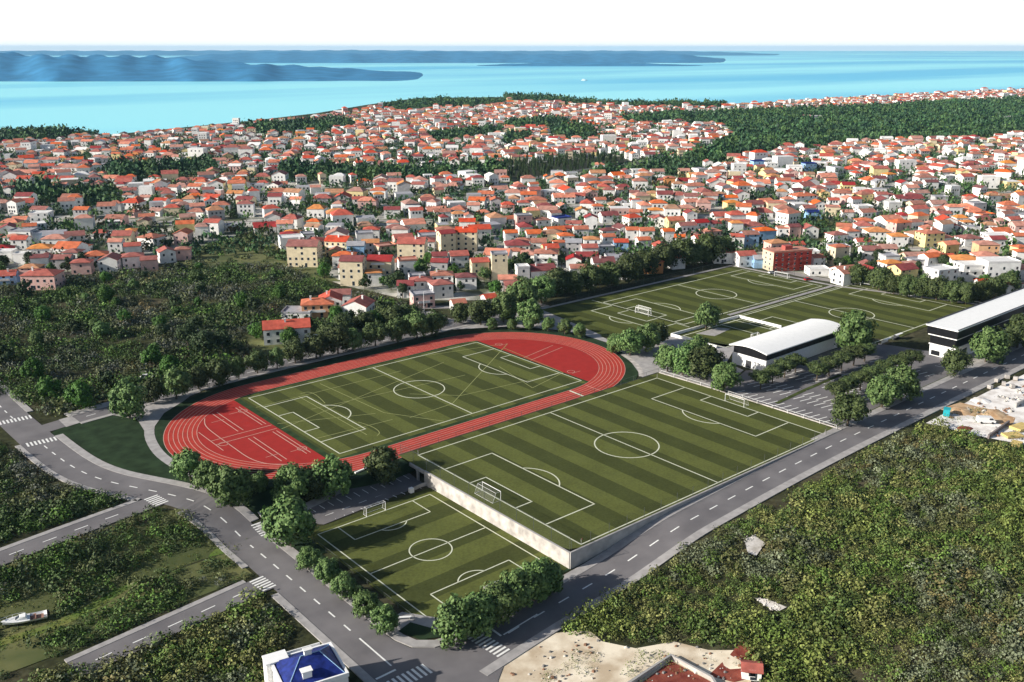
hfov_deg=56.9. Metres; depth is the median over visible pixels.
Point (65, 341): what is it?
meadow
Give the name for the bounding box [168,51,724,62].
hills
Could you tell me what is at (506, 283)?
house
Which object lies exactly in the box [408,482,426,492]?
ramp wall
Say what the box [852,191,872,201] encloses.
house
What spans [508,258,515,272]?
garden tree
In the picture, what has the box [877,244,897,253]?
house
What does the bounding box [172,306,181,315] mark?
scrub tree
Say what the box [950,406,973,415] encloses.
earth mound
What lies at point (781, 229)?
house
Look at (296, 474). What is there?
broadleaf tree
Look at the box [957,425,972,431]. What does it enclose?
earth mound
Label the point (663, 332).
broadleaf tree
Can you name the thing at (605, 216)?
house
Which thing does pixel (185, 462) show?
broadleaf tree
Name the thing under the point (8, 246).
house
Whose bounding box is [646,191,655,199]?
house
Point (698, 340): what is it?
broadleaf tree
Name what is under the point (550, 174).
road
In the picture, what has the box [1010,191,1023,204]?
house
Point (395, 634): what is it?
pavement
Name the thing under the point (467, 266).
garden tree
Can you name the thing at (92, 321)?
scrub tree
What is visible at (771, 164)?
house
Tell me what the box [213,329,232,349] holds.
scrub tree
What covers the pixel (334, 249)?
house
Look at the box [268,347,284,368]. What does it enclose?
broadleaf tree
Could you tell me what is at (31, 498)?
meadow
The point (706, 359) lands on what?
broadleaf tree
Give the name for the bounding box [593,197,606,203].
house
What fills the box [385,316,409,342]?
broadleaf tree
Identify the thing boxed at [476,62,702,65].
hills
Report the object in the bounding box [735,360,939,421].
road markings
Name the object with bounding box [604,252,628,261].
house
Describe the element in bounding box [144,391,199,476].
path
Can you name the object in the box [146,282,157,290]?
scrub tree
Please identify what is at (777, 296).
pitch fence
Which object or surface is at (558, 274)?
broadleaf tree
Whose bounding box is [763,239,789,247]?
house
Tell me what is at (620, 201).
house
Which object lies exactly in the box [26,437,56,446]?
zebra crossing
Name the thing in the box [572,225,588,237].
house
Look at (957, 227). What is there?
house
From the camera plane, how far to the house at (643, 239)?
527.83 m
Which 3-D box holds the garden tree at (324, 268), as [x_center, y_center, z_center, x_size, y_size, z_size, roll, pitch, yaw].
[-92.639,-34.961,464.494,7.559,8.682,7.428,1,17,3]
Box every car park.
[308,473,421,523]
[725,343,956,425]
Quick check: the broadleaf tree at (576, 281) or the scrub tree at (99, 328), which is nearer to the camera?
the scrub tree at (99, 328)
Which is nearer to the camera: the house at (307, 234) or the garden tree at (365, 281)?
the garden tree at (365, 281)
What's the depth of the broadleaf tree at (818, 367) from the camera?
317.93 m
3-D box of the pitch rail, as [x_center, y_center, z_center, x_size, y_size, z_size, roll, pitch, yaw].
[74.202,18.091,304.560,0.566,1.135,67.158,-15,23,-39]
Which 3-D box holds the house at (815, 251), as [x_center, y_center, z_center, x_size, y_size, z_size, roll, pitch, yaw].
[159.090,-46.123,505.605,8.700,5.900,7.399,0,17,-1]
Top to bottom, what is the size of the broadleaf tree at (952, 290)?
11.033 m
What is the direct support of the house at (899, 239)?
on the town ground at (473, 294)
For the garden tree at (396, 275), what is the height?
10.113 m
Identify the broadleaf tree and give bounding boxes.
[107,376,147,420]
[138,377,165,402]
[160,366,193,398]
[169,447,202,480]
[187,363,209,389]
[190,459,222,490]
[205,356,232,385]
[207,463,254,507]
[230,355,246,378]
[243,347,269,373]
[250,471,268,492]
[260,493,318,547]
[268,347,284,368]
[270,461,311,499]
[282,335,305,362]
[294,546,320,571]
[301,463,332,499]
[303,331,330,358]
[311,453,353,499]
[312,556,341,585]
[316,321,334,335]
[320,325,349,353]
[329,570,357,600]
[333,312,354,327]
[345,328,365,350]
[351,589,379,618]
[353,309,375,329]
[362,319,389,346]
[362,446,400,484]
[369,603,399,634]
[374,304,388,320]
[380,304,405,322]
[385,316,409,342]
[401,302,419,319]
[403,308,431,338]
[425,309,449,334]
[431,592,484,650]
[450,302,468,322]
[460,591,501,636]
[467,298,495,324]
[475,580,519,626]
[486,317,497,329]
[488,289,517,321]
[498,566,539,614]
[505,277,539,304]
[507,318,517,328]
[515,298,544,325]
[520,556,555,602]
[523,317,534,328]
[530,273,556,303]
[533,557,563,594]
[541,316,554,330]
[542,267,569,296]
[556,318,572,333]
[563,270,584,294]
[572,323,586,337]
[578,261,607,292]
[598,260,621,287]
[606,333,624,353]
[615,251,646,282]
[616,328,645,355]
[636,322,660,351]
[637,248,661,275]
[650,321,669,341]
[651,242,680,270]
[653,343,677,371]
[664,341,694,375]
[670,237,695,264]
[683,334,708,349]
[685,242,704,265]
[687,344,726,379]
[693,232,723,263]
[694,301,722,328]
[710,361,743,391]
[711,235,739,258]
[747,369,772,389]
[762,363,784,383]
[773,357,797,377]
[785,353,809,372]
[806,360,830,380]
[819,355,843,375]
[824,380,852,396]
[829,388,871,425]
[831,350,855,370]
[833,309,878,349]
[838,375,862,393]
[841,345,868,365]
[848,263,871,284]
[848,369,875,390]
[853,342,876,361]
[862,364,886,377]
[865,266,892,290]
[865,373,905,407]
[874,359,897,372]
[882,272,903,293]
[884,362,923,400]
[887,354,913,366]
[897,274,920,296]
[898,349,925,368]
[912,277,931,297]
[922,275,948,299]
[940,345,973,375]
[941,280,961,302]
[957,280,981,303]
[969,325,1010,364]
[973,278,994,301]
[983,275,1009,298]
[995,325,1016,353]
[998,270,1021,290]
[1002,313,1023,347]
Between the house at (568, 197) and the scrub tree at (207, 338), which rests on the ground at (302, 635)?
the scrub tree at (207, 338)
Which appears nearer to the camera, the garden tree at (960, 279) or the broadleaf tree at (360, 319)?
the broadleaf tree at (360, 319)
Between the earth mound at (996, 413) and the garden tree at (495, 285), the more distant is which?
the garden tree at (495, 285)
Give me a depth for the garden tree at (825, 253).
489.56 m
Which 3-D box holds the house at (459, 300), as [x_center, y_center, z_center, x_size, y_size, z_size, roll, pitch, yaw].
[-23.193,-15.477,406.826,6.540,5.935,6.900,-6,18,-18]
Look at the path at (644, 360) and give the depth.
351.09 m
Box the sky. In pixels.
[0,0,1023,50]
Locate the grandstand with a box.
[926,287,1023,367]
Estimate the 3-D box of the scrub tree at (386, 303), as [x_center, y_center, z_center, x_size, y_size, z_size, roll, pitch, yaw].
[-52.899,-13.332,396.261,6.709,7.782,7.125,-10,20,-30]
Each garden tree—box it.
[0,255,9,266]
[22,251,36,262]
[45,262,57,268]
[59,256,70,271]
[77,251,85,258]
[317,256,330,265]
[317,261,330,277]
[358,273,371,286]
[379,276,385,285]
[384,273,395,289]
[389,270,404,281]
[397,283,407,297]
[414,257,425,271]
[418,263,429,272]
[422,252,431,265]
[447,263,459,276]
[456,281,464,290]
[465,263,469,272]
[468,250,473,258]
[476,277,481,287]
[478,267,491,278]
[488,279,502,292]
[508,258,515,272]
[511,251,520,261]
[518,251,529,262]
[525,258,534,263]
[547,257,556,265]
[557,254,565,267]
[579,254,585,263]
[586,254,594,264]
[821,251,832,263]
[836,258,846,265]
[842,255,853,264]
[852,254,861,263]
[864,260,876,266]
[873,248,885,257]
[915,261,922,273]
[937,253,948,263]
[956,277,964,283]
[978,274,989,277]
[1012,269,1020,278]
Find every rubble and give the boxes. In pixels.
[510,638,741,681]
[743,534,780,610]
[949,385,1023,439]
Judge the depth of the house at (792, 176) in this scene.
787.13 m
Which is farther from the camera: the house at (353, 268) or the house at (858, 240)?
the house at (858, 240)
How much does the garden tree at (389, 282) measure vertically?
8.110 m
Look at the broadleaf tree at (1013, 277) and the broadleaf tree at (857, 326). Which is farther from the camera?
the broadleaf tree at (1013, 277)
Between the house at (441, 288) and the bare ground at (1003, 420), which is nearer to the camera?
the bare ground at (1003, 420)
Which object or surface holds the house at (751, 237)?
on the town ground at (473, 294)
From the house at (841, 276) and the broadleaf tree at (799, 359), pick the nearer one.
the broadleaf tree at (799, 359)
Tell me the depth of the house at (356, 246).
503.03 m
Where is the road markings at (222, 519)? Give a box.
[0,406,379,656]
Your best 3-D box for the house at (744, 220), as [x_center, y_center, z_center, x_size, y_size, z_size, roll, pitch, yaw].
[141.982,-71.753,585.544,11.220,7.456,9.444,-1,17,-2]
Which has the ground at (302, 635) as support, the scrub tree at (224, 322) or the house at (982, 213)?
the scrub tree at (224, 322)
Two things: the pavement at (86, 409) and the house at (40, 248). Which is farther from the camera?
the house at (40, 248)
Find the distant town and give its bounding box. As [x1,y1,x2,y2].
[0,87,1023,239]
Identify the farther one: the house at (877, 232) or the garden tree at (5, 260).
the house at (877, 232)
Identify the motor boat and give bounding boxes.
[1,610,49,626]
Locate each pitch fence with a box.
[400,444,568,539]
[401,368,658,450]
[549,261,725,300]
[571,427,837,549]
[728,281,834,314]
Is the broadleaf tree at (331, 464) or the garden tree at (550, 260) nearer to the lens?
the broadleaf tree at (331, 464)
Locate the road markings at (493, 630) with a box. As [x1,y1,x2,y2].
[359,614,537,679]
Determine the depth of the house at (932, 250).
500.30 m
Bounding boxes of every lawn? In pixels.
[52,416,188,482]
[154,329,637,488]
[188,469,305,515]
[293,535,426,639]
[401,622,455,638]
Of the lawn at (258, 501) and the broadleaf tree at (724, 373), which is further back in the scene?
the broadleaf tree at (724, 373)
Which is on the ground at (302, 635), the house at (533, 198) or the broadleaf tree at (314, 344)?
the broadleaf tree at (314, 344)
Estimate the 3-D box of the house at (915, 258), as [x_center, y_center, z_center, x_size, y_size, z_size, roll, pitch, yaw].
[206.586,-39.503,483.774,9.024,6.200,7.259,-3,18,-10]
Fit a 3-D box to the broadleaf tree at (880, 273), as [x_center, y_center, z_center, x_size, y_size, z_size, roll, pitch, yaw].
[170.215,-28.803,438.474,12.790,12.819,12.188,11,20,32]
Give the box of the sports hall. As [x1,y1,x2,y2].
[729,319,839,369]
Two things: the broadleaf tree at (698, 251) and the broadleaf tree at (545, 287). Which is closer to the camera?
the broadleaf tree at (545, 287)
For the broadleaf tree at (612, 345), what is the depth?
346.78 m
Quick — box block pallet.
[987,384,993,389]
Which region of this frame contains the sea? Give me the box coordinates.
[0,51,1023,134]
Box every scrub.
[0,257,429,416]
[0,443,126,543]
[0,502,250,680]
[17,584,294,681]
[541,648,743,681]
[559,416,1023,681]
[936,406,1018,440]
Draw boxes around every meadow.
[0,510,253,674]
[19,490,43,514]
[52,310,83,320]
[58,338,70,346]
[122,368,164,382]
[131,321,207,328]
[178,233,339,280]
[183,299,217,304]
[245,335,284,354]
[774,220,835,242]
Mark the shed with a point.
(751, 670)
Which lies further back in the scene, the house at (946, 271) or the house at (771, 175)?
the house at (771, 175)
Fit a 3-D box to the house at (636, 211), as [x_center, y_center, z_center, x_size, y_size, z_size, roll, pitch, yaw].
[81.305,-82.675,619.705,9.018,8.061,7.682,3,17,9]
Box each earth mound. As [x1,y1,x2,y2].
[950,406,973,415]
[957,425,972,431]
[969,397,990,403]
[981,409,1008,418]
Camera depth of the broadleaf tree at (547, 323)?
375.76 m
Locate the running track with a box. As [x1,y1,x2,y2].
[163,332,624,478]
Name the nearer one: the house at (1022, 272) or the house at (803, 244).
the house at (1022, 272)
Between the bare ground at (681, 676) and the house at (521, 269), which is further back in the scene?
the house at (521, 269)
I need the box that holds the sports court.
[678,318,778,347]
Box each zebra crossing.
[0,415,31,424]
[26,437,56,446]
[144,495,167,505]
[250,576,275,590]
[251,522,264,535]
[386,664,432,681]
[468,634,509,656]
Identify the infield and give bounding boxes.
[197,341,598,458]
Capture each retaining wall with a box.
[399,372,657,454]
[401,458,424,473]
[424,470,569,568]
[569,430,840,569]
[659,372,841,429]
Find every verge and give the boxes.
[775,374,841,403]
[837,374,951,425]
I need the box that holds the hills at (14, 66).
[0,52,422,81]
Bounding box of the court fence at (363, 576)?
[311,536,412,614]
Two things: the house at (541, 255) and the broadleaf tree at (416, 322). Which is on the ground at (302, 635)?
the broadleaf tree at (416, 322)
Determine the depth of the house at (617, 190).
720.30 m
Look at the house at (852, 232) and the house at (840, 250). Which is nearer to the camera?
the house at (840, 250)
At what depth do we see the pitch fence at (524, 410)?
289.86 m
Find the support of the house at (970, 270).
on the town ground at (473, 294)
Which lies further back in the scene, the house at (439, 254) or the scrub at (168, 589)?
the house at (439, 254)
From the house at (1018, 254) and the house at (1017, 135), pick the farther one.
the house at (1017, 135)
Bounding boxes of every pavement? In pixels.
[0,380,32,412]
[0,499,137,550]
[15,445,140,500]
[55,434,258,521]
[59,416,79,426]
[64,302,527,416]
[64,580,245,663]
[80,305,548,423]
[178,510,247,568]
[270,344,1022,647]
[271,593,376,681]
[480,364,1023,675]
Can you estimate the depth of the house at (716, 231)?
553.03 m
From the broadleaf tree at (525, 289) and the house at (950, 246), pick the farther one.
the house at (950, 246)
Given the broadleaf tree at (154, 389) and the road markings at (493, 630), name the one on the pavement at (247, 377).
the broadleaf tree at (154, 389)
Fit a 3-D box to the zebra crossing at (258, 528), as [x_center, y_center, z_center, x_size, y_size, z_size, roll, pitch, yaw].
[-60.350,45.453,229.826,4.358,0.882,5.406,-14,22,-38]
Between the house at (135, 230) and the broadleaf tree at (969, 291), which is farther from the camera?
the house at (135, 230)
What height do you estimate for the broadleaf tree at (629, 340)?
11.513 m
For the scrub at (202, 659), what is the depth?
181.60 m
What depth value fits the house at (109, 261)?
477.64 m
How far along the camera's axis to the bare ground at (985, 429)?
292.64 m
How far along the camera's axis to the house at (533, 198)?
672.47 m
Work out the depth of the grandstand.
349.65 m
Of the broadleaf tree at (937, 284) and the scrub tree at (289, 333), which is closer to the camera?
the scrub tree at (289, 333)
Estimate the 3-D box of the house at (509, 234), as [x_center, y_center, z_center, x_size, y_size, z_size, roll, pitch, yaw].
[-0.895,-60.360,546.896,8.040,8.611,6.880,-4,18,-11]
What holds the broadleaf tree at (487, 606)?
on the ground at (302, 635)
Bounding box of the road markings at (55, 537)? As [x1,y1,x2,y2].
[9,514,117,554]
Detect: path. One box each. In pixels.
[0,549,223,645]
[115,392,193,435]
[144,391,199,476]
[256,489,344,533]
[396,612,456,630]
[456,312,742,386]
[539,265,976,335]
[620,353,643,375]
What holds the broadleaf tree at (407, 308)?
on the ground at (302, 635)
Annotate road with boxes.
[0,392,421,681]
[0,489,182,565]
[25,303,544,435]
[68,571,286,673]
[383,631,508,681]
[403,347,1023,681]
[464,159,666,199]
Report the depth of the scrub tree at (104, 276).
453.88 m
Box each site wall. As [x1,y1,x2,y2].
[987,420,1009,438]
[1015,399,1023,407]
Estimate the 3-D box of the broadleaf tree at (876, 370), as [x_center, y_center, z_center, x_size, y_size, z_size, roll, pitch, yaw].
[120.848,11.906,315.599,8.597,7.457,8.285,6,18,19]
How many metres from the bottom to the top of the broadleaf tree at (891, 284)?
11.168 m
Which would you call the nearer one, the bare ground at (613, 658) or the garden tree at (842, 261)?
the bare ground at (613, 658)
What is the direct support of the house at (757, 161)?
on the town ground at (473, 294)
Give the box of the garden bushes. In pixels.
[188,220,1011,280]
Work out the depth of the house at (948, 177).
795.44 m
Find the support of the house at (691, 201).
on the town ground at (473, 294)
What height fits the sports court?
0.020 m
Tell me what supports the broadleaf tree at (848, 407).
on the pavement at (395, 634)
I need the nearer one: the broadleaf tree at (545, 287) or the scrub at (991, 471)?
the scrub at (991, 471)
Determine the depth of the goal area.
376.98 m
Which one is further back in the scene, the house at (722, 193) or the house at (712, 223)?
the house at (722, 193)
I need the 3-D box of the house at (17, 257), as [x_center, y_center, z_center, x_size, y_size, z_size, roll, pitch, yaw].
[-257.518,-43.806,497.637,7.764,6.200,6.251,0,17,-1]
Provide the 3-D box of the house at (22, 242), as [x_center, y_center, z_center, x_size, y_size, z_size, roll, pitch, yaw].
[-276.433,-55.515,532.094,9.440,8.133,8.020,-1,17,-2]
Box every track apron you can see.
[197,400,324,464]
[479,339,598,380]
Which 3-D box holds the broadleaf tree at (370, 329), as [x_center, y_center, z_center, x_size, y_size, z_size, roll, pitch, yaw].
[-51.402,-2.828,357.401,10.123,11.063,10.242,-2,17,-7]
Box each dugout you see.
[881,337,890,343]
[892,333,901,339]
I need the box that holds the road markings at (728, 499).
[508,355,1022,632]
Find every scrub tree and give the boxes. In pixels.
[0,343,16,361]
[11,301,27,316]
[14,278,34,296]
[19,356,46,379]
[27,331,44,344]
[33,305,50,320]
[35,375,62,397]
[61,288,69,294]
[62,377,92,407]
[66,318,81,332]
[79,292,89,299]
[89,318,97,327]
[92,286,98,292]
[92,321,111,335]
[96,284,115,303]
[97,370,114,388]
[99,271,112,282]
[110,296,121,305]
[115,308,133,322]
[127,278,139,287]
[140,271,147,277]
[140,343,165,364]
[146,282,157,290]
[151,315,166,326]
[154,323,170,335]
[159,353,179,373]
[168,294,182,307]
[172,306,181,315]
[174,262,185,271]
[174,322,198,353]
[185,315,201,327]
[186,328,216,360]
[188,269,202,281]
[192,283,207,296]
[193,296,201,305]
[194,262,203,268]
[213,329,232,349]
[220,320,228,327]
[233,291,249,308]
[245,295,262,312]
[246,322,262,338]
[268,273,277,282]
[272,284,287,297]
[279,326,299,342]
[304,314,314,328]
[329,304,342,319]
[343,309,356,321]
[370,309,383,324]
[378,300,392,305]
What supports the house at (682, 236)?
on the town ground at (473, 294)
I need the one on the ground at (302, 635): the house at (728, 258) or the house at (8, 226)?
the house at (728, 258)
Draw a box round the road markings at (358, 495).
[310,475,421,518]
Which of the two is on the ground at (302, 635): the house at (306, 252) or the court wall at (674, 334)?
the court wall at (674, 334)
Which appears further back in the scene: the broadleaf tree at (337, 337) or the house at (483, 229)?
the house at (483, 229)
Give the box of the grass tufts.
[0,543,241,649]
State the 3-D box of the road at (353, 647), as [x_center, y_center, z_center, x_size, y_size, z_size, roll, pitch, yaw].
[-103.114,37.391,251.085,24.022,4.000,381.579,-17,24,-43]
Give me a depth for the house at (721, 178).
767.67 m
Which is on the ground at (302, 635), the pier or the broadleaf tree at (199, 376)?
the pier
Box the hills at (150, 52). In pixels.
[0,50,778,55]
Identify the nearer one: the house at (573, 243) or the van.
the van
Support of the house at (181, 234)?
on the town ground at (473, 294)
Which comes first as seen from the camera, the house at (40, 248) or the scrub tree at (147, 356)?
the scrub tree at (147, 356)
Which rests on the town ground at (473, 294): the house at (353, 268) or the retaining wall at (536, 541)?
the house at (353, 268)
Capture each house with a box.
[0,222,18,234]
[0,244,15,247]
[0,248,17,261]
[0,268,19,285]
[1,233,26,241]
[7,227,37,236]
[9,235,32,249]
[12,251,32,263]
[17,263,45,274]
[19,267,65,289]
[26,243,54,253]
[28,210,54,225]
[29,253,50,265]
[31,230,42,241]
[41,234,71,243]
[42,228,67,237]
[49,254,74,269]
[52,241,88,252]
[61,248,85,258]
[64,230,85,242]
[69,258,94,274]
[83,250,108,263]
[96,252,122,271]
[107,238,125,253]
[111,230,135,241]
[121,252,144,268]
[123,241,141,252]
[125,228,137,236]
[136,233,166,247]
[139,255,158,271]
[156,245,176,263]
[173,227,193,244]
[174,246,191,260]
[262,318,310,344]
[262,642,348,681]
[278,233,303,250]
[279,231,297,234]
[281,306,311,318]
[283,229,301,232]
[285,237,322,266]
[300,231,314,238]
[300,296,333,317]
[308,236,324,250]
[318,290,342,306]
[324,226,349,237]
[324,234,352,255]
[328,246,342,260]
[330,288,351,304]
[331,251,356,267]
[338,252,366,285]
[342,294,375,319]
[346,241,365,255]
[355,229,372,240]
[361,239,379,252]
[363,226,380,238]
[365,269,381,285]
[366,252,394,275]
[373,242,396,254]
[391,225,410,233]
[392,233,413,241]
[396,236,427,258]
[396,280,414,297]
[397,256,417,274]
[408,272,425,279]
[408,274,433,289]
[409,289,434,307]
[415,229,434,235]
[418,232,435,245]
[427,237,435,252]
[427,279,453,298]
[430,258,449,270]
[430,268,453,281]
[431,251,447,257]
[434,226,454,231]
[436,229,455,252]
[448,250,469,267]
[449,298,467,307]
[454,272,476,289]
[455,225,477,251]
[467,224,491,239]
[469,257,489,279]
[480,292,496,304]
[483,248,511,259]
[490,250,507,280]
[498,274,516,291]
[503,229,517,242]
[503,280,517,292]
[504,239,530,249]
[511,247,525,259]
[514,212,532,228]
[515,237,530,246]
[515,263,529,278]
[520,249,533,262]
[524,229,541,237]
[525,196,547,204]
[529,263,555,277]
[531,238,546,249]
[532,217,551,228]
[533,246,558,266]
[540,243,559,254]
[541,229,562,241]
[543,226,566,231]
[551,192,575,203]
[551,214,571,225]
[551,239,565,250]
[556,232,574,239]
[561,225,572,231]
[565,238,581,255]
[565,253,581,270]
[569,264,584,272]
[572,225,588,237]
[574,192,585,201]
[574,251,598,261]
[581,243,598,250]
[583,236,600,243]
[584,213,597,228]
[588,180,601,188]
[590,255,615,264]
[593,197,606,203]
[598,211,619,222]
[598,227,618,237]
[598,243,615,254]
[600,233,615,243]
[601,180,614,187]
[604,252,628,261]
[611,223,629,236]
[613,238,628,252]
[614,198,626,205]
[615,187,628,195]
[625,227,638,239]
[629,190,639,197]
[629,209,642,215]
[630,168,641,172]
[635,236,651,249]
[638,227,654,238]
[645,259,663,273]
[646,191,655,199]
[647,207,663,215]
[651,240,666,247]
[653,214,664,227]
[656,186,668,189]
[660,228,675,240]
[663,176,675,183]
[664,216,685,227]
[667,253,685,269]
[674,234,685,239]
[680,198,697,206]
[681,231,697,238]
[682,209,696,221]
[684,180,708,192]
[690,234,700,242]
[691,218,709,230]
[698,228,721,235]
[701,197,715,206]
[709,220,721,227]
[710,211,728,219]
[713,247,734,263]
[714,176,725,181]
[717,191,726,201]
[717,218,731,230]
[722,200,741,208]
[724,188,737,194]
[730,233,744,248]
[731,163,746,174]
[732,176,743,179]
[732,219,750,222]
[732,250,756,266]
[733,189,749,201]
[739,230,759,247]
[743,200,763,208]
[749,174,763,178]
[750,159,765,165]
[751,185,764,194]
[752,227,777,242]
[752,255,762,267]
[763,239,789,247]
[764,162,778,167]
[764,200,786,210]
[765,173,779,178]
[774,182,787,190]
[775,225,788,237]
[780,174,794,178]
[784,223,801,237]
[786,164,802,175]
[789,191,818,202]
[789,241,805,246]
[801,162,816,171]
[801,223,818,238]
[803,209,822,219]
[804,265,829,275]
[808,248,819,253]
[811,253,826,264]
[816,162,826,170]
[823,178,838,182]
[824,205,840,215]
[824,231,848,243]
[826,243,850,255]
[827,243,850,265]
[829,263,853,278]
[830,266,858,285]
[831,189,852,197]
[839,227,859,241]
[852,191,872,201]
[852,204,873,209]
[853,217,875,226]
[853,238,872,246]
[857,245,881,260]
[858,259,877,265]
[861,226,890,240]
[862,264,878,283]
[870,178,884,187]
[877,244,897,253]
[877,259,901,267]
[878,252,899,259]
[880,172,896,179]
[883,200,901,211]
[885,218,911,232]
[886,232,909,246]
[887,262,919,276]
[889,193,924,199]
[895,179,909,189]
[899,251,925,259]
[902,260,923,274]
[903,230,914,243]
[904,256,924,267]
[905,200,925,207]
[912,174,937,181]
[914,227,944,246]
[918,252,940,265]
[922,264,958,280]
[926,249,942,252]
[930,195,948,202]
[930,206,944,215]
[934,214,957,223]
[937,240,960,254]
[938,174,955,181]
[944,234,953,240]
[948,254,977,264]
[953,260,984,281]
[954,223,961,234]
[954,234,984,246]
[958,219,974,225]
[966,169,982,173]
[967,201,986,210]
[969,251,998,256]
[971,240,1000,253]
[973,211,995,218]
[976,256,1021,279]
[977,175,1000,188]
[980,232,1011,244]
[981,192,1001,203]
[985,235,1007,250]
[996,206,1019,212]
[1003,134,1023,136]
[1003,216,1022,221]
[1006,282,1023,293]
[1009,232,1023,244]
[1009,244,1023,255]
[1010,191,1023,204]
[1011,249,1023,259]
[1019,263,1023,280]
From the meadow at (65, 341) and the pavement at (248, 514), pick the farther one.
the meadow at (65, 341)
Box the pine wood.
[0,91,1023,202]
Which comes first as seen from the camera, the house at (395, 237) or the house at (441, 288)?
the house at (441, 288)
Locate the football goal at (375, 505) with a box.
[363,500,385,516]
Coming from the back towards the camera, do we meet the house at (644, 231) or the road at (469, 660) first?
the house at (644, 231)
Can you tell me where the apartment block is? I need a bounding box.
[762,244,812,271]
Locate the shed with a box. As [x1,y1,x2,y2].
[740,659,763,680]
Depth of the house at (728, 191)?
718.95 m
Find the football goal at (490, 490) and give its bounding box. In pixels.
[475,481,500,502]
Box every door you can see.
[745,360,751,367]
[750,673,756,680]
[931,350,939,355]
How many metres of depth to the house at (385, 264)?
456.62 m
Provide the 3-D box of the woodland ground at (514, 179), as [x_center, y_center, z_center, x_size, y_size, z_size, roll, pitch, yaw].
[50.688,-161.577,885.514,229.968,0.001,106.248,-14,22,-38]
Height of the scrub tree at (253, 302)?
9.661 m
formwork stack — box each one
[1001,431,1023,438]
[1009,422,1023,431]
[1009,439,1022,447]
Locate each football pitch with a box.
[239,341,585,457]
[309,488,566,616]
[399,373,832,548]
[543,266,828,336]
[731,284,973,341]
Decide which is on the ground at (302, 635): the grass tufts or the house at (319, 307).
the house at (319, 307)
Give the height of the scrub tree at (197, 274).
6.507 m
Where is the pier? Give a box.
[416,469,419,480]
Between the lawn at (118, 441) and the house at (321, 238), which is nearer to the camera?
the lawn at (118, 441)
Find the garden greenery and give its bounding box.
[0,90,1023,263]
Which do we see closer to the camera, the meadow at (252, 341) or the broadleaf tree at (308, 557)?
the broadleaf tree at (308, 557)
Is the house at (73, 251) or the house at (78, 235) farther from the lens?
the house at (78, 235)
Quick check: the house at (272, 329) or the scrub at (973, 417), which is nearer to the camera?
the scrub at (973, 417)
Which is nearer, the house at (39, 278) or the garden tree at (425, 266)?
the house at (39, 278)
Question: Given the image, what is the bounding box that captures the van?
[976,415,995,423]
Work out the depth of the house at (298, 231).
555.32 m
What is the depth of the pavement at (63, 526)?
223.75 m
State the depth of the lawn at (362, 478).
322.66 m
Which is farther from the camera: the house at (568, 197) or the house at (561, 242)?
the house at (568, 197)
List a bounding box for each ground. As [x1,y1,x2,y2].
[0,97,1023,681]
[0,129,1023,299]
[289,169,491,180]
[498,630,750,681]
[505,157,630,182]
[643,661,709,681]
[710,642,766,681]
[745,535,764,555]
[758,598,785,610]
[927,375,1023,443]
[940,402,1014,426]
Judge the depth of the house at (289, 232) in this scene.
543.51 m
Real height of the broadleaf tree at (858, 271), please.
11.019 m
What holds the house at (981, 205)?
on the town ground at (473, 294)
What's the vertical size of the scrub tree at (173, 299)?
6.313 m
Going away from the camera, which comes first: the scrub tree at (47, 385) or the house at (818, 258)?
the scrub tree at (47, 385)
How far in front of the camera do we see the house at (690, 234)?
553.23 m
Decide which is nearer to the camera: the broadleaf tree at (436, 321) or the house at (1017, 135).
the broadleaf tree at (436, 321)
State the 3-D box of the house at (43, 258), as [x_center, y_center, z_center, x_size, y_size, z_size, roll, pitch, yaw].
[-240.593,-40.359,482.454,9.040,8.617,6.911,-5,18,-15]
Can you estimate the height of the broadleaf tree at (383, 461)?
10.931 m
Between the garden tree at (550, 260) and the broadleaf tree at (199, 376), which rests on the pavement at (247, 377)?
the broadleaf tree at (199, 376)
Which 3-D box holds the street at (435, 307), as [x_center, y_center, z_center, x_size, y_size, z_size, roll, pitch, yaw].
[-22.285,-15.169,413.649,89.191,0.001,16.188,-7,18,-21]
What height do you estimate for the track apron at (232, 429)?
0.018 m
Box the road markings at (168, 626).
[95,594,238,659]
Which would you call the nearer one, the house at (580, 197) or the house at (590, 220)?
the house at (590, 220)
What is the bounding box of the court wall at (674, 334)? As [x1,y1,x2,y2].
[671,315,781,347]
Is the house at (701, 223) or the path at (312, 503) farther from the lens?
the house at (701, 223)
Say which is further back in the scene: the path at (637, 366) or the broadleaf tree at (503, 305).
the broadleaf tree at (503, 305)
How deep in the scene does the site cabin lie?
289.87 m
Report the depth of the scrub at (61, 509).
234.73 m
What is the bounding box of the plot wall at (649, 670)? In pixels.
[628,654,715,681]
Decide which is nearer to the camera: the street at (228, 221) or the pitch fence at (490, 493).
the pitch fence at (490, 493)
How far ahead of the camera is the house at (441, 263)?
469.87 m
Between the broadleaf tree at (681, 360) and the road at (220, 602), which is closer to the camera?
the road at (220, 602)
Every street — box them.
[55,218,427,222]
[423,306,449,308]
[702,208,725,218]
[780,271,830,281]
[856,247,970,255]
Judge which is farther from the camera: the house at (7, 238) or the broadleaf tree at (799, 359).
the house at (7, 238)
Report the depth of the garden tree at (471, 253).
490.06 m
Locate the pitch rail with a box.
[661,370,836,427]
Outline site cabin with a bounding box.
[943,406,950,416]
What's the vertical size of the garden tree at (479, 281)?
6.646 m
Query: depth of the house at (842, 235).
538.75 m

